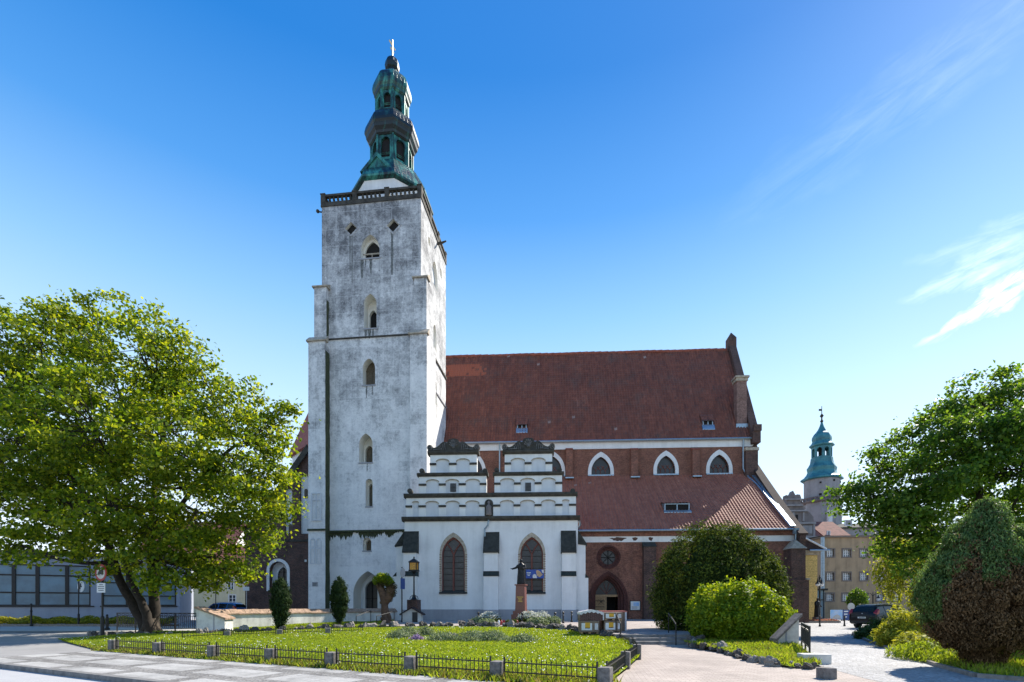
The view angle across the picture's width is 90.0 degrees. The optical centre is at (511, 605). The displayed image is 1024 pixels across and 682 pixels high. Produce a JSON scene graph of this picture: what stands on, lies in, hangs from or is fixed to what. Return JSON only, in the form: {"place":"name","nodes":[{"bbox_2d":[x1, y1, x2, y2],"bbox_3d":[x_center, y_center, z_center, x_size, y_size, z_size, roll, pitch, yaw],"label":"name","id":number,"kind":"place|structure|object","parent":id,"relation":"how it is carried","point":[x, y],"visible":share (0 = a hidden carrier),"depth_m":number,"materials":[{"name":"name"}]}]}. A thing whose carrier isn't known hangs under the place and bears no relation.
{"place":"outdoors","nodes":[
{"label":"outdoors","id":0,"kind":"place"},
{"bbox_2d":[0,668,107,681],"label":"road","id":1,"kind":"structure","parent":0,"point":[7,675],"depth_m":12.05,"materials":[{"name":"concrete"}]},
{"bbox_2d":[0,550,192,623],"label":"shop building","id":2,"kind":"structure","parent":0,"point":[47,591],"depth_m":43.38,"materials":[{"name":"stone"}]},
{"bbox_2d":[0,563,12,605],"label":"window","id":3,"kind":"structure","parent":2,"relation":"in","point":[6,572],"depth_m":41.84,"materials":[{"name":"glass"}]},
{"bbox_2d":[13,564,36,605],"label":"window","id":4,"kind":"structure","parent":2,"relation":"in","point":[24,579],"depth_m":42.33,"materials":[{"name":"glass"}]},
{"bbox_2d":[37,565,66,605],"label":"window","id":5,"kind":"structure","parent":2,"relation":"in","point":[51,583],"depth_m":43.12,"materials":[{"name":"blue glass"}]},
{"bbox_2d":[67,565,90,605],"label":"window","id":6,"kind":"structure","parent":2,"relation":"in","point":[72,591],"depth_m":43.86,"materials":[{"name":"glass"}]},
{"bbox_2d":[104,575,126,605],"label":"window","id":7,"kind":"structure","parent":2,"relation":"in","point":[112,595],"depth_m":44.98,"materials":[{"name":"glass"}]},
{"bbox_2d":[159,578,175,605],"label":"window","id":8,"kind":"structure","parent":2,"relation":"in","point":[164,601],"depth_m":46.81,"materials":[{"name":"glass"}]},
{"bbox_2d":[0,619,195,656],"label":"street","id":9,"kind":"structure","parent":0,"point":[22,643],"depth_m":21.35,"materials":[{"name":"grey asphalt"}]},
{"bbox_2d":[0,615,178,625],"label":"hedge","id":10,"kind":"object","parent":9,"relation":"on","point":[91,620],"visible":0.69,"depth_m":38.17,"materials":[{"name":"green plant"}]},
{"bbox_2d":[95,564,106,635],"bbox_3d":[-20.577,-0.140,25.721,0.840,3.840,0.171,0,0,20],"label":"road sign","id":11,"kind":"object","parent":9,"relation":"on","point":[101,575],"visible":0.98,"depth_m":25.66,"materials":[{"name":"metal"}]},
{"bbox_2d":[116,613,195,631],"bbox_3d":[-20.300,1.028,29.100,7.310,1.245,0.050,0,0,24],"label":"iron railing","id":12,"kind":"object","parent":9,"relation":"on","point":[170,624],"visible":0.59,"depth_m":28.59,"materials":[{"name":"metal"}]},
{"bbox_2d":[0,284,321,632],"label":"maple tree","id":13,"kind":"object","parent":9,"relation":"on","point":[64,449],"visible":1,"depth_m":26.64,"materials":[{"name":"green plant"}]},
{"bbox_2d":[208,602,245,608],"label":"parked car","id":14,"kind":"object","parent":9,"relation":"on","point":[232,605],"visible":0.2,"depth_m":49.20,"materials":[{"name":"blue paint"}]},
{"bbox_2d":[0,626,195,631],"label":"sidewalk","id":15,"kind":"structure","parent":0,"point":[53,628],"depth_m":34.15,"materials":[{"name":"concrete"}]},
{"bbox_2d":[0,651,508,681],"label":"pavement","id":16,"kind":"structure","parent":0,"point":[172,668],"depth_m":12.62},
{"bbox_2d":[58,625,639,681],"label":"lawn","id":17,"kind":"structure","parent":0,"point":[457,660],"depth_m":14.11,"materials":[{"name":"plant"}]},
{"bbox_2d":[115,637,155,650],"bbox_3d":[-12.657,1.390,17.201,2.384,0.580,0.035,0,0,26],"label":"fence panel","id":18,"kind":"object","parent":17,"relation":"on","point":[129,641],"visible":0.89,"depth_m":17.29,"materials":[{"name":"black paint"}]},
{"bbox_2d":[161,639,209,654],"bbox_3d":[-10.218,1.390,15.986,2.466,0.580,0.034,0,0,26],"label":"fence panel","id":19,"kind":"object","parent":17,"relation":"on","point":[179,644],"visible":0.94,"depth_m":16.10,"materials":[{"name":"black paint"}]},
{"bbox_2d":[216,642,267,657],"bbox_3d":[-7.840,1.390,14.800,2.248,0.580,0.032,0,0,26],"label":"fence panel","id":20,"kind":"object","parent":17,"relation":"on","point":[237,647],"visible":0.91,"depth_m":14.88,"materials":[{"name":"black paint"}]},
{"bbox_2d":[274,645,327,662],"bbox_3d":[-5.676,1.390,13.722,1.987,0.580,0.033,0,0,26],"label":"fence panel","id":21,"kind":"object","parent":17,"relation":"on","point":[294,650],"visible":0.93,"depth_m":13.80,"materials":[{"name":"black paint"}]},
{"bbox_2d":[63,626,622,680],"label":"daisies","id":22,"kind":"object","parent":17,"relation":"on","point":[404,646],"visible":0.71,"depth_m":17.70,"materials":[{"name":"white plant"}]},
{"bbox_2d":[384,628,412,638],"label":"lawn plant","id":23,"kind":"object","parent":17,"relation":"on","point":[398,633],"visible":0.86,"depth_m":21.52,"materials":[{"name":"green plant"}]},
{"bbox_2d":[425,629,458,640],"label":"lawn plant","id":24,"kind":"object","parent":17,"relation":"on","point":[440,636],"visible":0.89,"depth_m":20.16,"materials":[{"name":"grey plant"}]},
{"bbox_2d":[416,652,490,674],"bbox_3d":[-1.353,1.390,11.568,2.019,0.580,0.032,0,0,26],"label":"fence panel","id":25,"kind":"object","parent":17,"relation":"on","point":[446,667],"visible":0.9,"depth_m":11.60,"materials":[{"name":"black paint"}]},
{"bbox_2d":[451,628,493,641],"bbox_3d":[-1.514,1.180,20.437,1.882,0.520,1.872,0,0,0],"label":"lawn plant","id":26,"kind":"object","parent":17,"relation":"on","point":[472,634],"visible":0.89,"depth_m":20.02,"materials":[{"name":"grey plant"}]},
{"bbox_2d":[475,629,508,640],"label":"lawn plant","id":27,"kind":"object","parent":17,"relation":"on","point":[497,635],"visible":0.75,"depth_m":20.11,"materials":[{"name":"green plant"}]},
{"bbox_2d":[490,660,502,677],"bbox_3d":[-0.314,1.464,11.051,0.259,0.532,0.260,0,0,28],"label":"stone post","id":28,"kind":"object","parent":17,"relation":"on","point":[496,666],"visible":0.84,"depth_m":10.95,"materials":[{"name":"stone"}]},
{"bbox_2d":[505,631,538,642],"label":"lawn plant","id":29,"kind":"object","parent":17,"relation":"on","point":[524,637],"visible":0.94,"depth_m":19.40,"materials":[{"name":"green plant"}]},
{"bbox_2d":[606,650,625,674],"bbox_3d":[2.328,1.390,11.367,0.032,0.580,2.683,0,0,20],"label":"fence panel","id":30,"kind":"object","parent":17,"relation":"on","point":[618,662],"visible":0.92,"depth_m":11.54,"materials":[{"name":"black paint"}]},
{"bbox_2d":[0,0,1023,552],"label":"sky","id":31,"kind":"structure","parent":0,"point":[833,188],"materials":[{"name":"blue"}]},
{"bbox_2d":[377,619,689,636],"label":"plaza","id":32,"kind":"structure","parent":0,"point":[641,626],"depth_m":30.59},
{"bbox_2d":[213,608,396,628],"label":"boundary wall","id":33,"kind":"structure","parent":32,"relation":"on","point":[255,617],"depth_m":31.86,"materials":[{"name":"paint"}]},
{"bbox_2d":[306,39,446,608],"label":"bell tower","id":34,"kind":"structure","parent":32,"relation":"on","point":[377,378],"depth_m":46.56,"materials":[{"name":"paint"}]},
{"bbox_2d":[358,437,372,463],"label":"window","id":35,"kind":"structure","parent":34,"relation":"in","point":[368,447],"depth_m":47.72,"materials":[{"name":"paint"}]},
{"bbox_2d":[356,430,374,462],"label":"window frame","id":36,"kind":"structure","parent":34,"relation":"in","point":[364,432],"depth_m":46.56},
{"bbox_2d":[362,363,375,386],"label":"window","id":37,"kind":"structure","parent":34,"relation":"in","point":[370,372],"depth_m":47.31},
{"bbox_2d":[365,480,372,507],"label":"window","id":38,"kind":"structure","parent":34,"relation":"in","point":[370,484],"depth_m":47.23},
{"bbox_2d":[360,355,377,385],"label":"window frame","id":39,"kind":"structure","parent":34,"relation":"in","point":[368,357],"depth_m":46.50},
{"bbox_2d":[363,475,374,506],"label":"window frame","id":40,"kind":"structure","parent":34,"relation":"in","point":[367,477],"depth_m":46.53,"materials":[{"name":"paint"}]},
{"bbox_2d":[360,238,379,259],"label":"window","id":41,"kind":"structure","parent":34,"relation":"in","point":[371,249],"depth_m":47.08,"materials":[{"name":"stone"}]},
{"bbox_2d":[363,300,376,329],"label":"window","id":42,"kind":"structure","parent":34,"relation":"in","point":[372,310],"depth_m":47.55,"materials":[{"name":"paint"}]},
{"bbox_2d":[358,231,381,259],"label":"window frame","id":43,"kind":"structure","parent":34,"relation":"in","point":[369,233],"depth_m":46.49,"materials":[{"name":"paint"}]},
{"bbox_2d":[361,290,378,328],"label":"window frame","id":44,"kind":"structure","parent":34,"relation":"in","point":[369,292],"depth_m":46.52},
{"bbox_2d":[400,567,404,621],"bbox_3d":[-7.723,-0.650,35.995,0.125,4.100,0.680,0,0,16],"label":"road sign","id":45,"kind":"object","parent":32,"relation":"on","point":[402,579],"visible":0.93,"depth_m":35.96,"materials":[{"name":"metal"}]},
{"bbox_2d":[399,607,424,621],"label":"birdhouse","id":46,"kind":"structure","parent":32,"relation":"on","point":[412,614],"depth_m":36.90,"materials":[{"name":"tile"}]},
{"bbox_2d":[407,557,420,610],"bbox_3d":[-7.274,-1.360,38.000,0.800,4.520,0.800,0,0,8],"label":"street lantern","id":47,"kind":"object","parent":32,"relation":"on","point":[414,569],"visible":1,"depth_m":37.78,"materials":[{"name":"black metal"}]},
{"bbox_2d":[478,611,501,621],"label":"flowering bush","id":48,"kind":"object","parent":32,"relation":"on","point":[493,615],"visible":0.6,"depth_m":31.93,"materials":[{"name":"plant"}]},
{"bbox_2d":[392,438,588,620],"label":"chapel","id":49,"kind":"structure","parent":32,"relation":"on","point":[466,540],"depth_m":41.04,"materials":[{"name":"white paint"}]},
{"bbox_2d":[439,533,466,593],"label":"window","id":50,"kind":"structure","parent":49,"relation":"in","point":[453,557],"depth_m":41.47,"materials":[{"name":"grey glass"}]},
{"bbox_2d":[518,533,545,593],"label":"window","id":51,"kind":"structure","parent":49,"relation":"in","point":[532,554],"depth_m":41.14,"materials":[{"name":"grey glass"}]},
{"bbox_2d":[526,570,543,577],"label":"banner","id":52,"kind":"object","parent":49,"relation":"attached to","point":[534,573],"visible":1,"depth_m":40.78,"materials":[{"name":"fabric"}]},
{"bbox_2d":[510,559,528,620],"bbox_3d":[0.600,-0.865,33.600,1.800,4.330,1.600,0,0,14],"label":"monument","id":53,"kind":"object","parent":32,"relation":"on","point":[521,598],"visible":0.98,"depth_m":33.34,"materials":[{"name":"stone"}]},
{"bbox_2d":[244,333,809,621],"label":"church","id":54,"kind":"structure","parent":32,"relation":"on","point":[652,448],"depth_m":53.17,"materials":[{"name":"red brick"}]},
{"bbox_2d":[266,559,289,590],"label":"window","id":55,"kind":"structure","parent":54,"relation":"in","point":[280,569],"depth_m":50.73,"materials":[{"name":"stone"}]},
{"bbox_2d":[301,475,307,533],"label":"blind window","id":56,"kind":"structure","parent":54,"relation":"in","point":[304,492],"depth_m":50.31,"materials":[{"name":"paint"}]},
{"bbox_2d":[552,452,564,476],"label":"window","id":57,"kind":"structure","parent":54,"relation":"in","point":[555,464],"depth_m":53.70,"materials":[{"name":"paint"}]},
{"bbox_2d":[595,597,606,610],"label":"door","id":58,"kind":"structure","parent":54,"relation":"in","point":[600,602],"depth_m":45.69,"materials":[{"name":"brown wood"}]},
{"bbox_2d":[588,452,613,475],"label":"window","id":59,"kind":"structure","parent":54,"relation":"in","point":[599,467],"depth_m":53.66,"materials":[{"name":"paint"}]},
{"bbox_2d":[601,550,614,564],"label":"rose window","id":60,"kind":"structure","parent":54,"relation":"in","point":[607,557],"depth_m":45.35,"materials":[{"name":"glass"}]},
{"bbox_2d":[653,451,678,474],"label":"window","id":61,"kind":"structure","parent":54,"relation":"in","point":[662,466],"depth_m":53.29,"materials":[{"name":"paint"}]},
{"bbox_2d":[706,449,732,474],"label":"window","id":62,"kind":"structure","parent":54,"relation":"in","point":[715,465],"depth_m":53.01,"materials":[{"name":"paint"}]},
{"bbox_2d":[516,610,539,622],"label":"flowering bush","id":63,"kind":"object","parent":32,"relation":"on","point":[527,615],"visible":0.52,"depth_m":32.14,"materials":[{"name":"plant"}]},
{"bbox_2d":[578,620,598,633],"bbox_3d":[3.446,0.961,23.046,0.856,0.565,0.908,0,0,2],"label":"packed crate","id":64,"kind":"object","parent":32,"relation":"on","point":[590,626],"visible":0.92,"depth_m":22.60,"materials":[{"name":"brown wood"}]},
{"bbox_2d":[577,610,603,620],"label":"roof","id":65,"kind":"structure","parent":64,"relation":"on","point":[589,615],"depth_m":22.63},
{"bbox_2d":[601,620,621,632],"bbox_3d":[4.479,0.941,23.046,0.791,0.539,0.908,0,0,2],"label":"packed crate","id":66,"kind":"object","parent":32,"relation":"on","point":[607,624],"visible":0.62,"depth_m":22.60,"materials":[{"name":"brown wood"}]},
{"bbox_2d":[599,611,626,630],"bbox_3d":[4.351,0.728,24.350,2.029,0.945,1.060,0,0,0],"label":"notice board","id":67,"kind":"object","parent":32,"relation":"on","point":[624,620],"visible":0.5,"depth_m":23.85,"materials":[{"name":"wood"}]},
{"bbox_2d":[645,515,797,630],"bbox_3d":[10.140,-1.372,25.466,6.980,5.971,6.302,0,0,33],"label":"yew bush","id":68,"kind":"object","parent":32,"relation":"on","point":[716,553],"visible":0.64,"depth_m":24.20,"materials":[{"name":"green plant"}]},
{"bbox_2d":[613,645,879,681],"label":"path","id":69,"kind":"structure","parent":0,"point":[671,663],"depth_m":12.40,"materials":[{"name":"white concrete"}]},
{"bbox_2d":[622,634,690,644],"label":"stone steps","id":70,"kind":"structure","parent":69,"relation":"on","point":[655,639],"depth_m":20.85,"materials":[{"name":"stone"}]},
{"bbox_2d":[684,636,821,666],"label":"grass","id":71,"kind":"structure","parent":0,"point":[783,652],"depth_m":16.52,"materials":[{"name":"green plant"}]},
{"bbox_2d":[799,618,1021,681],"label":"side street","id":72,"kind":"structure","parent":0,"point":[859,658],"depth_m":14.35,"materials":[{"name":"stone"}]},
{"bbox_2d":[849,604,908,627],"bbox_3d":[26.145,0.730,36.195,4.723,1.714,2.160,0,0,-26],"label":"parked car","id":73,"kind":"object","parent":72,"relation":"on","point":[859,614],"visible":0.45,"depth_m":35.21,"materials":[{"name":"black paint"}]},
{"bbox_2d":[863,524,936,611],"bbox_3d":[29.245,-2.137,37.312,7.941,8.107,4.114,0,0,0],"label":"birch tree","id":74,"kind":"object","parent":72,"relation":"on","point":[889,581],"visible":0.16,"depth_m":36.70,"materials":[{"name":"green plant"}]},
{"bbox_2d":[950,665,1023,676],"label":"lawn","id":75,"kind":"structure","parent":0,"point":[1005,672],"depth_m":11.27,"materials":[{"name":"plant"}]},
{"bbox_2d":[847,623,881,638],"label":"juniper shrub","id":76,"kind":"object","parent":75,"relation":"on","point":[863,632],"visible":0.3,"depth_m":23.73,"materials":[{"name":"green plant"}]},
{"bbox_2d":[874,623,907,646],"bbox_3d":[14.377,1.150,18.998,1.578,1.033,1.066,0,0,0],"label":"juniper shrub","id":77,"kind":"object","parent":75,"relation":"on","point":[885,637],"visible":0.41,"depth_m":18.93,"materials":[{"name":"green plant"}]},
{"bbox_2d":[869,600,926,646],"bbox_3d":[15.381,0.716,19.356,2.879,1.886,2.636,0,0,-38],"label":"juniper shrub","id":78,"kind":"object","parent":75,"relation":"on","point":[895,618],"visible":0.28,"depth_m":19.18,"materials":[{"name":"green plant"}]},
{"bbox_2d":[890,629,936,650],"bbox_3d":[13.463,1.192,16.580,2.211,0.949,1.583,0,0,0],"label":"juniper shrub","id":79,"kind":"object","parent":75,"relation":"on","point":[904,638],"visible":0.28,"depth_m":16.55,"materials":[{"name":"green plant"}]},
{"bbox_2d":[812,360,1023,586],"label":"maple tree","id":80,"kind":"object","parent":75,"relation":"on","point":[975,465],"visible":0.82,"depth_m":28.77,"materials":[{"name":"green plant"}]},
{"bbox_2d":[884,639,951,661],"bbox_3d":[12.122,1.287,14.890,2.033,0.670,2.092,0,0,0],"label":"weed clump","id":81,"kind":"object","parent":75,"relation":"on","point":[909,650],"visible":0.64,"depth_m":14.75,"materials":[{"name":"green plant"}]},
{"bbox_2d":[853,631,1023,676],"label":"grass","id":82,"kind":"structure","parent":75,"relation":"on","point":[1012,666],"depth_m":12.04,"materials":[{"name":"green plant"}]},
{"bbox_2d":[915,646,1015,663],"bbox_3d":[12.176,1.329,13.800,2.102,0.564,2.094,0,0,0],"label":"weed clump","id":83,"kind":"object","parent":75,"relation":"on","point":[943,653],"visible":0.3,"depth_m":13.80,"materials":[{"name":"green plant"}]},
{"bbox_2d":[909,496,1023,666],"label":"thuja tree","id":84,"kind":"object","parent":75,"relation":"on","point":[967,600],"visible":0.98,"depth_m":12.05,"materials":[{"name":"green plant"}]},
{"label":"ground","id":85,"kind":"structure","parent":0,"visible":0},
{"bbox_2d":[0,662,174,681],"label":"kerb","id":86,"kind":"structure","parent":85,"relation":"on","point":[77,674],"depth_m":12.04,"materials":[{"name":"concrete"}]},
{"bbox_2d":[139,522,246,551],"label":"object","id":87,"kind":"structure","parent":85,"relation":"on","point":[234,535],"depth_m":99.88,"materials":[{"name":"plant"}]},
{"bbox_2d":[194,606,235,630],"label":"wall end","id":88,"kind":"structure","parent":85,"relation":"on","point":[210,619],"depth_m":26.20,"materials":[{"name":"paint"}]},
{"bbox_2d":[188,546,244,615],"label":"town house","id":89,"kind":"structure","parent":85,"relation":"on","point":[237,594],"depth_m":78.22,"materials":[{"name":"paint"}]},
{"bbox_2d":[324,651,338,664],"bbox_3d":[-4.657,1.465,13.214,0.252,0.530,0.268,0,0,25],"label":"stone post","id":90,"kind":"object","parent":85,"relation":"on","point":[330,657],"visible":0.56,"depth_m":13.11,"materials":[{"name":"stone"}]},
{"bbox_2d":[404,655,415,669],"bbox_3d":[-2.391,1.461,12.091,0.267,0.538,0.260,0,0,27],"label":"stone post","id":91,"kind":"object","parent":85,"relation":"on","point":[410,661],"visible":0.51,"depth_m":11.98,"materials":[{"name":"stone"}]},
{"bbox_2d":[336,648,405,666],"bbox_3d":[-3.522,1.390,12.649,2.227,0.580,0.034,0,0,26],"label":"fence panel","id":92,"kind":"object","parent":91,"relation":"attached to","point":[367,654],"visible":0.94,"depth_m":12.67,"materials":[{"name":"black paint"}]},
{"bbox_2d":[597,666,612,681],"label":"stone post","id":93,"kind":"object","parent":85,"relation":"on","point":[604,673],"visible":0.97,"depth_m":9.88,"materials":[{"name":"stone"}]},
{"bbox_2d":[503,657,597,679],"bbox_3d":[0.755,1.390,10.518,2.093,0.580,0.034,0,0,26],"label":"fence panel","id":94,"kind":"object","parent":93,"relation":"attached to","point":[546,664],"visible":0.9,"depth_m":10.49,"materials":[{"name":"black paint"}]},
{"bbox_2d":[783,491,816,537],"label":"castle gable","id":95,"kind":"structure","parent":85,"relation":"on","point":[797,508],"depth_m":71.96,"materials":[{"name":"paint"}]},
{"bbox_2d":[801,622,810,652],"bbox_3d":[9.410,1.147,16.425,0.050,1.125,3.226,0,0,26],"label":"iron railing","id":96,"kind":"object","parent":85,"relation":"on","point":[806,634],"visible":0.99,"depth_m":15.94,"materials":[{"name":"metal"}]},
{"bbox_2d":[797,653,831,663],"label":"stone block","id":97,"kind":"structure","parent":85,"relation":"on","point":[826,658],"depth_m":13.70,"materials":[{"name":"stone"}]},
{"bbox_2d":[805,537,829,619],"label":"gatehouse","id":98,"kind":"object","parent":85,"relation":"on","point":[813,549],"visible":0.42,"depth_m":49.47,"materials":[{"name":"stone"}]},
{"bbox_2d":[800,406,843,524],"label":"castle tower","id":99,"kind":"structure","parent":85,"relation":"on","point":[821,475],"depth_m":84.44,"materials":[{"name":"metal"}]},
{"bbox_2d":[817,588,827,618],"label":"glazed porch","id":100,"kind":"object","parent":85,"relation":"on","point":[822,590],"visible":0.21,"depth_m":61.03,"materials":[{"name":"black paint"}]},
{"bbox_2d":[816,667,836,678],"bbox_3d":[6.780,1.531,11.044,0.296,0.398,0.282,0,0,-6],"label":"stone post","id":101,"kind":"object","parent":85,"relation":"on","point":[826,672],"visible":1,"depth_m":10.92,"materials":[{"name":"stone"}]},
{"bbox_2d":[815,522,849,535],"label":"red roof house","id":102,"kind":"structure","parent":85,"relation":"on","point":[827,529],"depth_m":75.82,"materials":[{"name":"tile"}]},
{"bbox_2d":[845,587,868,606],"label":"round bush","id":103,"kind":"object","parent":85,"relation":"on","point":[859,596],"visible":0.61,"depth_m":55.46,"materials":[{"name":"green plant"}]},
{"bbox_2d":[837,520,887,534],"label":"attic house","id":104,"kind":"structure","parent":85,"relation":"on","point":[844,527],"depth_m":80.08,"materials":[{"name":"paint"}]},
{"bbox_2d":[808,535,918,617],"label":"castle wing","id":105,"kind":"structure","parent":85,"relation":"on","point":[842,565],"depth_m":63.80,"materials":[{"name":"beige paint"}]},
{"bbox_2d":[852,633,1023,681],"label":"kerb","id":106,"kind":"structure","parent":85,"relation":"on","point":[973,674],"depth_m":11.47,"materials":[{"name":"concrete"}]},
{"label":"upper lawn","id":107,"kind":"structure","parent":0,"visible":0},
{"bbox_2d":[153,619,393,632],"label":"grass","id":108,"kind":"structure","parent":107,"relation":"on","point":[315,625],"depth_m":29.76,"materials":[{"name":"plant"}]},
{"bbox_2d":[268,577,293,628],"bbox_3d":[-12.448,-0.120,27.647,1.309,2.907,1.360,0,0,0],"label":"columnar yew","id":109,"kind":"object","parent":107,"relation":"on","point":[280,600],"visible":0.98,"depth_m":27.34,"materials":[{"name":"green plant"}]},
{"bbox_2d":[328,576,349,624],"bbox_3d":[-10.513,-0.343,30.992,1.435,3.024,1.281,0,0,-21],"label":"columnar yew","id":110,"kind":"object","parent":107,"relation":"on","point":[339,600],"visible":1,"depth_m":30.74,"materials":[{"name":"green plant"}]},
{"bbox_2d":[372,572,396,623],"bbox_3d":[-8.460,-0.401,33.983,1.737,3.636,0.913,0,0,0],"label":"pollarded tree","id":111,"kind":"object","parent":107,"relation":"on","point":[382,581],"visible":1,"depth_m":33.80,"materials":[{"name":"brown plant"}]},
{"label":"lawn","id":112,"kind":"structure","parent":0,"visible":0},
{"bbox_2d":[680,575,797,640],"bbox_3d":[9.341,0.211,20.877,4.577,2.857,3.759,0,0,0],"label":"lime shrub","id":113,"kind":"object","parent":112,"relation":"on","point":[755,610],"visible":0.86,"depth_m":19.79,"materials":[{"name":"green plant"}]},
{"bbox_2d":[770,613,802,644],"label":"wall end","id":114,"kind":"structure","parent":112,"relation":"on","point":[787,630],"depth_m":18.15,"materials":[{"name":"stone"}]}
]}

